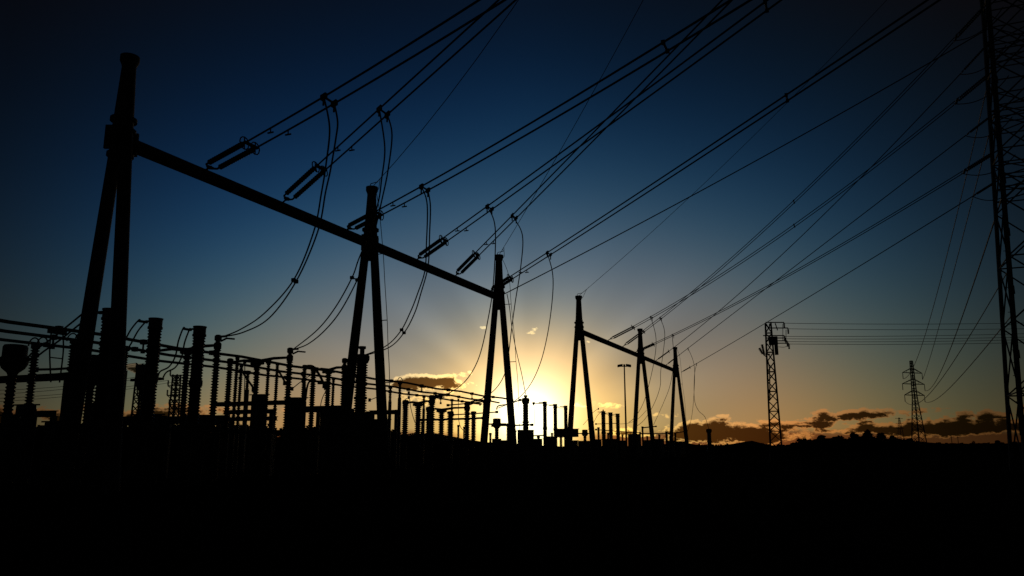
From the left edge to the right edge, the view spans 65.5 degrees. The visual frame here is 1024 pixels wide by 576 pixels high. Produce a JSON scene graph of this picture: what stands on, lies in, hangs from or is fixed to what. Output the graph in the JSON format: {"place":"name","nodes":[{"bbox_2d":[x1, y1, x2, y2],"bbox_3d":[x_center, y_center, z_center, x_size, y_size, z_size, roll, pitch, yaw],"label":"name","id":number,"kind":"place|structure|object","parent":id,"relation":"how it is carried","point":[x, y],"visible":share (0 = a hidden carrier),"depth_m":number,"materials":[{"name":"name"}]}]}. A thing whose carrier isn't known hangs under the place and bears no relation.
{"place":"outdoors","nodes":[
{"label":"outdoors","id":0,"kind":"place"},
{"bbox_2d":[0,373,67,420],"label":"steel beam","id":1,"kind":"structure","parent":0,"point":[39,378],"depth_m":40.26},
{"bbox_2d":[27,410,57,484],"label":"steel beam","id":2,"kind":"structure","parent":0,"point":[51,414],"depth_m":36.90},
{"bbox_2d":[162,415,225,478],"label":"steel beam","id":3,"kind":"structure","parent":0,"point":[171,420],"depth_m":44.59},
{"bbox_2d":[0,449,1023,575],"bbox_3d":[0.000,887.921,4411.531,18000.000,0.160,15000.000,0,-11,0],"label":"ground","id":4,"kind":"structure","parent":0,"point":[852,513],"depth_m":18.89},
{"bbox_2d":[0,344,31,413],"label":"current transformer","id":5,"kind":"object","parent":4,"relation":"on","point":[13,363],"visible":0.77,"depth_m":34.22,"materials":[{"name":"metal"}]},
{"bbox_2d":[11,404,39,490],"bbox_3d":[-19.707,6.378,32.011,0.769,3.423,0.625,-5,-12,23],"label":"control cabinet","id":6,"kind":"object","parent":4,"relation":"on","point":[25,447],"visible":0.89,"depth_m":31.85,"materials":[{"name":"black metal"}]},
{"bbox_2d":[24,337,47,403],"bbox_3d":[-21.768,5.487,35.836,1.348,6.657,0.480,-5,-12,23],"label":"post insulator","id":7,"kind":"object","parent":4,"relation":"on","point":[33,365],"visible":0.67,"depth_m":36.05,"materials":[{"name":"ceramic"}]},
{"bbox_2d":[61,333,77,420],"bbox_3d":[-21.011,5.609,37.609,1.348,7.116,0.480,-5,-12,23],"label":"post insulator","id":8,"kind":"object","parent":4,"relation":"on","point":[72,348],"visible":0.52,"depth_m":37.85,"materials":[{"name":"ceramic"}]},
{"bbox_2d":[72,354,98,483],"bbox_3d":[-20.081,6.183,37.633,1.142,6.034,1.904,9,-14,-37],"label":"current transformer","id":9,"kind":"object","parent":4,"relation":"on","point":[90,388],"visible":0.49,"depth_m":37.63,"materials":[{"name":"metal"}]},
{"bbox_2d":[76,308,110,491],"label":"breaker column","id":10,"kind":"structure","parent":4,"relation":"on","point":[96,422],"depth_m":31.91,"materials":[{"name":"metal"}]},
{"bbox_2d":[24,313,101,360],"bbox_3d":[-18.948,2.019,33.745,3.870,1.963,0.808,-4,-12,20],"label":"connecting lead","id":11,"kind":"object","parent":10,"relation":"attached to","point":[50,339],"visible":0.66,"depth_m":33.90,"materials":[{"name":"metal"}]},
{"bbox_2d":[130,363,140,415],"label":"lattice pole","id":12,"kind":"object","parent":4,"relation":"on","point":[138,395],"visible":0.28,"depth_m":103.73,"materials":[{"name":"metal"}]},
{"bbox_2d":[126,364,161,481],"bbox_3d":[-18.816,6.841,40.504,1.149,5.874,1.833,8,-14,-36],"label":"current transformer","id":13,"kind":"object","parent":4,"relation":"on","point":[138,380],"visible":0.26,"depth_m":40.51,"materials":[{"name":"metal"}]},
{"bbox_2d":[126,317,163,488],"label":"breaker column","id":14,"kind":"structure","parent":4,"relation":"on","point":[146,423],"depth_m":34.10,"materials":[{"name":"metal"}]},
{"bbox_2d":[166,371,181,424],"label":"lattice pole","id":15,"kind":"object","parent":4,"relation":"on","point":[175,389],"visible":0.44,"depth_m":117.04,"materials":[{"name":"metal"}]},
{"bbox_2d":[174,325,206,485],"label":"breaker column","id":16,"kind":"structure","parent":4,"relation":"on","point":[191,425],"depth_m":36.42,"materials":[{"name":"metal"}]},
{"bbox_2d":[158,327,191,379],"bbox_3d":[-16.512,3.237,39.152,0.759,2.268,4.643,9,-14,-37],"label":"connecting lead","id":17,"kind":"object","parent":16,"relation":"attached to","point":[184,328],"visible":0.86,"depth_m":39.22,"materials":[{"name":"metal"}]},
{"bbox_2d":[153,335,234,482],"bbox_3d":[-16.488,6.083,40.348,5.594,7.290,0.544,-5,-12,23],"label":"disconnector","id":18,"kind":"object","parent":4,"relation":"on","point":[216,345],"visible":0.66,"depth_m":40.11,"materials":[{"name":"metal"}]},
{"bbox_2d":[226,356,239,477],"bbox_3d":[-16.006,7.354,45.778,0.480,6.911,0.480,-5,-12,23],"label":"post insulator","id":19,"kind":"object","parent":4,"relation":"on","point":[232,436],"visible":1,"depth_m":45.60,"materials":[{"name":"ceramic"}]},
{"bbox_2d":[232,364,242,474],"bbox_3d":[-17.300,8.254,50.276,0.480,6.919,0.480,-5,-12,23],"label":"post insulator","id":20,"kind":"object","parent":4,"relation":"on","point":[235,454],"visible":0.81,"depth_m":50.05,"materials":[{"name":"ceramic"}]},
{"bbox_2d":[239,370,250,471],"bbox_3d":[-19.227,9.540,57.324,0.304,7.173,0.364,-2,-12,10],"label":"bus support","id":21,"kind":"object","parent":4,"relation":"on","point":[243,446],"visible":0.68,"depth_m":57.08,"materials":[{"name":"metal"}]},
{"bbox_2d":[0,338,481,404],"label":"bus tube","id":22,"kind":"object","parent":21,"relation":"on","point":[129,356],"visible":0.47,"depth_m":54.12,"materials":[{"name":"metal"}]},
{"bbox_2d":[222,409,276,476],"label":"steel beam","id":23,"kind":"structure","parent":4,"relation":"on","point":[271,412],"depth_m":47.55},
{"bbox_2d":[226,416,277,475],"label":"steel beam","id":24,"kind":"structure","parent":4,"relation":"on","point":[248,418],"depth_m":49.79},
{"bbox_2d":[247,394,269,477],"bbox_3d":[-14.349,8.316,44.855,0.769,4.697,0.829,-5,-12,23],"label":"control cabinet","id":25,"kind":"object","parent":4,"relation":"on","point":[257,437],"visible":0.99,"depth_m":44.61,"materials":[{"name":"black metal"}]},
{"bbox_2d":[218,347,305,478],"bbox_3d":[-14.347,7.119,45.482,5.797,7.281,0.544,-5,-12,23],"label":"disconnector","id":26,"kind":"object","parent":4,"relation":"on","point":[256,377],"visible":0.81,"depth_m":45.61,"materials":[{"name":"metal"}]},
{"bbox_2d":[262,361,270,475],"bbox_3d":[-14.931,7.877,48.224,0.480,6.850,0.480,-5,-12,23],"label":"post insulator","id":27,"kind":"object","parent":4,"relation":"on","point":[267,377],"visible":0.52,"depth_m":48.52,"materials":[{"name":"ceramic"}]},
{"bbox_2d":[216,400,284,406],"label":"steel beam","id":28,"kind":"structure","parent":27,"relation":"attached to","point":[248,403],"depth_m":47.88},
{"bbox_2d":[272,364,278,472],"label":"post insulator","id":29,"kind":"object","parent":4,"relation":"on","point":[275,396],"visible":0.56,"depth_m":53.64,"materials":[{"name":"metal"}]},
{"bbox_2d":[52,52,518,494],"bbox_3d":[-8.565,2.564,48.650,3.863,18.092,39.070,-5,-12,22],"label":"line gantry","id":30,"kind":"object","parent":4,"relation":"on","point":[124,145],"visible":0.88,"depth_m":32.72,"materials":[{"name":"metal"}]},
{"bbox_2d":[203,136,259,171],"bbox_3d":[-12.391,-5.785,35.002,4.280,0.589,1.172,-11,-16,43],"label":"tension insulator","id":31,"kind":"object","parent":30,"relation":"attached to","point":[232,149],"visible":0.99,"depth_m":34.52,"materials":[{"name":"ceramic"}]},
{"bbox_2d":[244,0,505,148],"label":"conductor bundle","id":32,"kind":"object","parent":31,"relation":"attached to","point":[324,96],"visible":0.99,"depth_m":28.67,"materials":[{"name":"metal"}]},
{"bbox_2d":[227,100,338,336],"bbox_3d":[-10.091,-2.245,35.789,2.022,7.446,14.629,7,-13,-31],"label":"drop cable","id":33,"kind":"object","parent":32,"relation":"hanging from","point":[294,280],"visible":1,"depth_m":35.08,"materials":[{"name":"metal"}]},
{"bbox_2d":[281,161,327,203],"bbox_3d":[-10.417,-5.198,39.824,1.128,1.207,4.228,9,-15,-39],"label":"tension insulator","id":34,"kind":"object","parent":30,"relation":"attached to","point":[306,175],"visible":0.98,"depth_m":39.40,"materials":[{"name":"ceramic"}]},
{"bbox_2d":[316,0,516,169],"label":"conductor bundle","id":35,"kind":"object","parent":34,"relation":"attached to","point":[379,109],"visible":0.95,"depth_m":33.63,"materials":[{"name":"metal"}]},
{"bbox_2d":[295,112,392,347],"bbox_3d":[-8.326,-2.046,40.623,1.982,9.022,14.675,6,-13,-27],"label":"drop cable","id":36,"kind":"object","parent":35,"relation":"hanging from","point":[356,279],"visible":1,"depth_m":40.03,"materials":[{"name":"metal"}]},
{"bbox_2d":[344,207,383,230],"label":"tension insulator","id":37,"kind":"object","parent":30,"relation":"attached to","point":[362,218],"visible":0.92,"depth_m":44.23,"materials":[{"name":"ceramic"}]},
{"bbox_2d":[374,0,751,215],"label":"conductor bundle","id":38,"kind":"object","parent":37,"relation":"attached to","point":[428,189],"visible":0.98,"depth_m":30.75,"materials":[{"name":"metal"}]},
{"bbox_2d":[358,188,430,357],"bbox_3d":[-6.205,-0.209,45.299,2.130,7.060,14.143,5,-12,-22],"label":"drop cable","id":39,"kind":"object","parent":38,"relation":"hanging from","point":[403,332],"visible":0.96,"depth_m":44.52,"materials":[{"name":"metal"}]},
{"bbox_2d":[376,192,389,476],"bbox_3d":[-7.758,2.429,47.828,1.678,17.380,0.414,-3,-12,16],"label":"earth lead","id":40,"kind":"object","parent":30,"relation":"hanging from","point":[388,350],"visible":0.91,"depth_m":47.44,"materials":[{"name":"metal"}]},
{"bbox_2d":[415,235,448,260],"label":"tension insulator","id":41,"kind":"object","parent":30,"relation":"attached to","point":[435,243],"visible":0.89,"depth_m":51.31,"materials":[{"name":"ceramic"}]},
{"bbox_2d":[443,0,781,241],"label":"conductor bundle","id":42,"kind":"object","parent":41,"relation":"attached to","point":[767,9],"visible":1,"depth_m":36.74,"materials":[{"name":"metal"}]},
{"bbox_2d":[440,208,495,395],"bbox_3d":[-2.604,1.833,53.458,2.308,9.918,17.406,3,-12,-15],"label":"drop cable","id":43,"kind":"object","parent":42,"relation":"hanging from","point":[489,308],"visible":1,"depth_m":52.88,"materials":[{"name":"metal"}]},
{"bbox_2d":[370,0,517,191],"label":"earth wire","id":44,"kind":"object","parent":30,"relation":"attached to","point":[447,97],"visible":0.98,"depth_m":42.94,"materials":[{"name":"metal"}]},
{"bbox_2d":[454,250,479,276],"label":"tension insulator","id":45,"kind":"object","parent":30,"relation":"attached to","point":[466,261],"visible":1,"depth_m":56.47,"materials":[{"name":"ceramic"}]},
{"bbox_2d":[475,0,732,255],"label":"conductor bundle","id":46,"kind":"object","parent":45,"relation":"attached to","point":[660,63],"visible":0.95,"depth_m":42.06,"materials":[{"name":"metal"}]},
{"bbox_2d":[469,217,522,402],"bbox_3d":[-0.712,2.479,58.311,2.236,10.789,18.302,2,-12,-11],"label":"drop cable","id":47,"kind":"object","parent":46,"relation":"hanging from","point":[513,312],"visible":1,"depth_m":57.73,"materials":[{"name":"metal"}]},
{"bbox_2d":[489,274,513,291],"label":"tension insulator","id":48,"kind":"object","parent":30,"relation":"attached to","point":[502,283],"visible":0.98,"depth_m":61.73,"materials":[{"name":"ceramic"}]},
{"bbox_2d":[509,0,940,278],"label":"conductor bundle","id":49,"kind":"object","parent":48,"relation":"attached to","point":[855,48],"visible":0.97,"depth_m":37.48,"materials":[{"name":"metal"}]},
{"bbox_2d":[497,1,642,258],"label":"earth wire","id":50,"kind":"object","parent":30,"relation":"attached to","point":[575,123],"visible":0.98,"depth_m":54.86,"materials":[{"name":"metal"}]},
{"bbox_2d":[283,397,308,477],"bbox_3d":[-12.564,8.590,45.935,0.769,4.606,1.309,-5,-12,23],"label":"control cabinet","id":51,"kind":"object","parent":4,"relation":"on","point":[297,416],"visible":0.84,"depth_m":45.66,"materials":[{"name":"black metal"}]},
{"bbox_2d":[306,408,319,473],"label":"steel beam","id":52,"kind":"structure","parent":4,"relation":"on","point":[316,449],"depth_m":51.17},
{"bbox_2d":[305,358,358,474],"bbox_3d":[-11.335,8.032,49.888,3.816,7.226,0.544,-5,-12,23],"label":"disconnector","id":53,"kind":"object","parent":4,"relation":"on","point":[329,371],"visible":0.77,"depth_m":50.19,"materials":[{"name":"metal"}]},
{"bbox_2d":[353,346,369,411],"bbox_3d":[-9.634,7.722,50.494,0.989,8.081,0.974,-4,-12,20],"label":"voltage transformer","id":54,"kind":"object","parent":4,"relation":"on","point":[360,398],"visible":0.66,"depth_m":50.57,"materials":[{"name":"metal"}]},
{"bbox_2d":[348,412,376,475],"bbox_3d":[-9.346,9.646,49.486,0.769,3.941,2.008,-5,-12,23],"label":"control cabinet","id":55,"kind":"object","parent":4,"relation":"on","point":[359,454],"visible":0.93,"depth_m":48.89,"materials":[{"name":"black metal"}]},
{"bbox_2d":[369,410,398,469],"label":"steel beam","id":56,"kind":"structure","parent":4,"relation":"on","point":[395,412],"depth_m":61.89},
{"bbox_2d":[388,385,392,440],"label":"bus support","id":57,"kind":"object","parent":4,"relation":"on","point":[391,386],"visible":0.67,"depth_m":69.04,"materials":[{"name":"metal"}]},
{"bbox_2d":[0,329,499,405],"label":"bus tube","id":58,"kind":"object","parent":57,"relation":"on","point":[134,349],"visible":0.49,"depth_m":49.81,"materials":[{"name":"metal"}]},
{"bbox_2d":[396,377,402,468],"bbox_3d":[-9.177,10.917,64.625,0.398,7.350,0.393,5,-12,-24],"label":"bus support","id":59,"kind":"object","parent":4,"relation":"on","point":[398,429],"visible":1,"depth_m":64.48,"materials":[{"name":"metal"}]},
{"bbox_2d":[0,319,505,399],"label":"bus tube","id":60,"kind":"object","parent":59,"relation":"on","point":[142,342],"visible":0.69,"depth_m":47.11,"materials":[{"name":"metal"}]},
{"bbox_2d":[47,326,67,382],"bbox_3d":[-21.372,3.119,37.252,0.240,2.586,0.882,-5,-12,23],"label":"dropper","id":61,"kind":"object","parent":60,"relation":"hanging from","point":[52,330],"visible":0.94,"depth_m":37.25,"materials":[{"name":"metal"}]},
{"bbox_2d":[398,395,443,470],"bbox_3d":[-6.797,10.895,59.997,3.749,5.598,0.614,-4,-12,21],"label":"disconnector","id":62,"kind":"object","parent":4,"relation":"on","point":[431,412],"visible":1,"depth_m":60.00,"materials":[{"name":"metal"}]},
{"bbox_2d":[446,411,453,467],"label":"post insulator","id":63,"kind":"object","parent":4,"relation":"on","point":[450,426],"visible":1,"depth_m":66.44,"materials":[{"name":"metal"}]},
{"bbox_2d":[422,402,478,468],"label":"disconnector","id":64,"kind":"object","parent":4,"relation":"on","point":[442,411],"visible":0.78,"depth_m":65.68,"materials":[{"name":"metal"}]},
{"bbox_2d":[470,411,475,466],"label":"post insulator","id":65,"kind":"object","parent":4,"relation":"on","point":[473,428],"visible":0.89,"depth_m":70.44,"materials":[{"name":"ceramic"}]},
{"bbox_2d":[489,418,505,465],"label":"current transformer","id":66,"kind":"object","parent":4,"relation":"on","point":[496,421],"visible":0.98,"depth_m":73.78,"materials":[{"name":"metal"}]},
{"bbox_2d":[499,440,508,464],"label":"control cabinet","id":67,"kind":"object","parent":4,"relation":"on","point":[505,452],"visible":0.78,"depth_m":79.42,"materials":[{"name":"grey metal"}]},
{"bbox_2d":[517,430,533,466],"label":"control cabinet","id":68,"kind":"object","parent":4,"relation":"on","point":[525,456],"visible":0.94,"depth_m":72.63,"materials":[{"name":"black metal"}]},
{"bbox_2d":[522,395,529,429],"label":"voltage transformer","id":69,"kind":"object","parent":4,"relation":"on","point":[525,403],"visible":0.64,"depth_m":75.43,"materials":[{"name":"metal"}]},
{"bbox_2d":[539,401,546,462],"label":"breaker column","id":70,"kind":"structure","parent":4,"relation":"on","point":[544,426],"depth_m":90.81,"materials":[{"name":"metal"}]},
{"bbox_2d":[544,436,555,462],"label":"control cabinet","id":71,"kind":"object","parent":4,"relation":"on","point":[549,449],"visible":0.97,"depth_m":88.64,"materials":[{"name":"black metal"}]},
{"bbox_2d":[553,404,559,461],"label":"breaker column","id":72,"kind":"structure","parent":4,"relation":"on","point":[557,450],"depth_m":93.80,"materials":[{"name":"metal"}]},
{"bbox_2d":[557,429,578,464],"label":"control cabinet","id":73,"kind":"object","parent":4,"relation":"on","point":[567,434],"visible":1,"depth_m":80.89,"materials":[{"name":"grey metal"}]},
{"bbox_2d":[578,441,590,460],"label":"control cabinet","id":74,"kind":"object","parent":4,"relation":"on","point":[580,451],"visible":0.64,"depth_m":105.10,"materials":[{"name":"black metal"}]},
{"bbox_2d":[600,411,605,459],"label":"breaker column","id":75,"kind":"structure","parent":4,"relation":"on","point":[603,427],"depth_m":111.42,"materials":[{"name":"metal"}]},
{"bbox_2d":[613,414,621,458],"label":"breaker column","id":76,"kind":"structure","parent":4,"relation":"on","point":[618,434],"depth_m":118.04,"materials":[{"name":"metal"}]},
{"bbox_2d":[617,364,630,459],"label":"lamp mast","id":77,"kind":"object","parent":4,"relation":"on","point":[624,366],"visible":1,"depth_m":115.53,"materials":[{"name":"metal"}]},
{"bbox_2d":[568,295,690,463],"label":"line gantry","id":78,"kind":"object","parent":4,"relation":"on","point":[580,332],"visible":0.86,"depth_m":106.41,"materials":[{"name":"metal"}]},
{"bbox_2d":[607,325,634,340],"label":"tension insulator","id":79,"kind":"object","parent":78,"relation":"attached to","point":[628,329],"visible":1,"depth_m":91.51,"materials":[{"name":"ceramic"}]},
{"bbox_2d":[634,101,954,326],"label":"conductor bundle","id":80,"kind":"object","parent":79,"relation":"attached to","point":[650,317],"visible":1,"depth_m":72.42,"materials":[{"name":"metal"}]},
{"bbox_2d":[622,330,644,346],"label":"tension insulator","id":81,"kind":"object","parent":78,"relation":"attached to","point":[631,340],"visible":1,"depth_m":97.62,"materials":[{"name":"ceramic"}]},
{"bbox_2d":[643,37,954,330],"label":"conductor bundle","id":82,"kind":"object","parent":81,"relation":"attached to","point":[815,179],"visible":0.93,"depth_m":74.35,"materials":[{"name":"metal"}]},
{"bbox_2d":[634,343,654,352],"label":"tension insulator","id":83,"kind":"object","parent":78,"relation":"attached to","point":[646,347],"visible":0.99,"depth_m":102.76,"materials":[{"name":"ceramic"}]},
{"bbox_2d":[653,171,962,343],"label":"conductor bundle","id":84,"kind":"object","parent":83,"relation":"attached to","point":[823,254],"visible":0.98,"depth_m":74.19,"materials":[{"name":"metal"}]},
{"bbox_2d":[577,0,886,297],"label":"earth wire","id":85,"kind":"object","parent":78,"relation":"attached to","point":[735,153],"visible":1,"depth_m":76.54,"materials":[{"name":"metal"}]},
{"bbox_2d":[628,434,641,459],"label":"control cabinet","id":86,"kind":"object","parent":4,"relation":"on","point":[638,451],"visible":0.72,"depth_m":118.49,"materials":[{"name":"black metal"}]},
{"bbox_2d":[759,322,789,461],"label":"lattice pole","id":87,"kind":"object","parent":4,"relation":"on","point":[773,340],"visible":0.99,"depth_m":99.57,"materials":[{"name":"metal"}]},
{"bbox_2d":[811,435,832,450],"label":"broadleaf tree","id":88,"kind":"object","parent":4,"relation":"on","point":[821,442],"visible":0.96,"depth_m":402.68,"materials":[{"name":"grey plant"}]},
{"bbox_2d":[828,435,845,451],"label":"broadleaf tree","id":89,"kind":"object","parent":4,"relation":"on","point":[839,444],"visible":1,"depth_m":383.35,"materials":[{"name":"grey plant"}]},
{"bbox_2d":[846,432,863,450],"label":"broadleaf tree","id":90,"kind":"object","parent":4,"relation":"on","point":[854,441],"visible":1,"depth_m":393.62,"materials":[{"name":"grey plant"}]},
{"bbox_2d":[691,437,1021,452],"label":"woods","id":91,"kind":"object","parent":4,"relation":"on","point":[915,448],"visible":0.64,"depth_m":312.79,"materials":[{"name":"black plant"}]},
{"bbox_2d":[860,429,879,450],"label":"broadleaf tree","id":92,"kind":"object","parent":4,"relation":"on","point":[869,440],"visible":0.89,"depth_m":402.49,"materials":[{"name":"grey plant"}]},
{"bbox_2d":[885,435,901,450],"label":"broadleaf tree","id":93,"kind":"object","parent":4,"relation":"on","point":[891,442],"visible":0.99,"depth_m":396.35,"materials":[{"name":"grey plant"}]},
{"bbox_2d":[902,361,926,451],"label":"transmission tower","id":94,"kind":"structure","parent":4,"relation":"on","point":[913,380],"depth_m":376.28,"materials":[{"name":"metal"}]},
{"bbox_2d":[979,0,1023,472],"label":"transmission tower","id":95,"kind":"structure","parent":4,"relation":"on","point":[990,53],"depth_m":60.28,"materials":[{"name":"metal"}]},
{"bbox_2d":[504,28,988,293],"bbox_3d":[18.087,-9.781,63.955,38.699,19.241,0.090,-3,-12,13],"label":"conductor cable","id":96,"kind":"object","parent":95,"relation":"attached to","point":[752,162],"visible":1,"depth_m":63.67,"materials":[{"name":"metal"}]},
{"bbox_2d":[904,78,989,378],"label":"conductor cable","id":97,"kind":"object","parent":95,"relation":"attached to","point":[954,223],"visible":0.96,"depth_m":96.44,"materials":[{"name":"metal"}]},
{"bbox_2d":[922,115,993,379],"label":"conductor cable","id":98,"kind":"object","parent":95,"relation":"attached to","point":[961,241],"visible":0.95,"depth_m":98.49,"materials":[{"name":"metal"}]},
{"bbox_2d":[927,199,1000,390],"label":"conductor cable","id":99,"kind":"object","parent":95,"relation":"attached to","point":[971,288],"visible":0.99,"depth_m":87.80,"materials":[{"name":"metal"}]},
{"bbox_2d":[955,73,990,104],"bbox_3d":[35.697,-15.559,61.732,0.910,1.531,3.357,8,-14,-33],"label":"tension insulator","id":100,"kind":"object","parent":95,"relation":"attached to","point":[968,91],"visible":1,"depth_m":61.71,"materials":[{"name":"brown ceramic"}]},
{"bbox_2d":[974,179,998,195],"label":"tension insulator","id":101,"kind":"object","parent":95,"relation":"attached to","point":[986,187],"visible":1,"depth_m":60.28,"materials":[{"name":"brown ceramic"}]},
{"bbox_2d":[691,195,973,366],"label":"conductor cable","id":102,"kind":"object","parent":101,"relation":"attached to","point":[849,272],"visible":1,"depth_m":78.47,"materials":[{"name":"metal"}]},
{"bbox_2d":[0,0,1023,445],"label":"sky","id":103,"kind":"structure","parent":0,"point":[211,74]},
{"bbox_2d":[391,433,957,448],"bbox_3d":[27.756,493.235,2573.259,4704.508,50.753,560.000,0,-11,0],"label":"hills","id":104,"kind":"structure","parent":0,"point":[691,445],"depth_m":2497.17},
{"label":"tension insulator","id":105,"kind":"object","parent":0,"visible":0},
{"bbox_2d":[669,73,960,350],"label":"conductor cable","id":106,"kind":"object","parent":105,"relation":"attached to","point":[835,202],"visible":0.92,"depth_m":77.51,"materials":[{"name":"metal"}]},
{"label":"tension insulator","id":107,"kind":"object","parent":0,"visible":0},
{"bbox_2d":[677,135,965,356],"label":"conductor cable","id":108,"kind":"object","parent":107,"relation":"attached to","point":[837,233],"visible":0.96,"depth_m":77.72,"materials":[{"name":"metal"}]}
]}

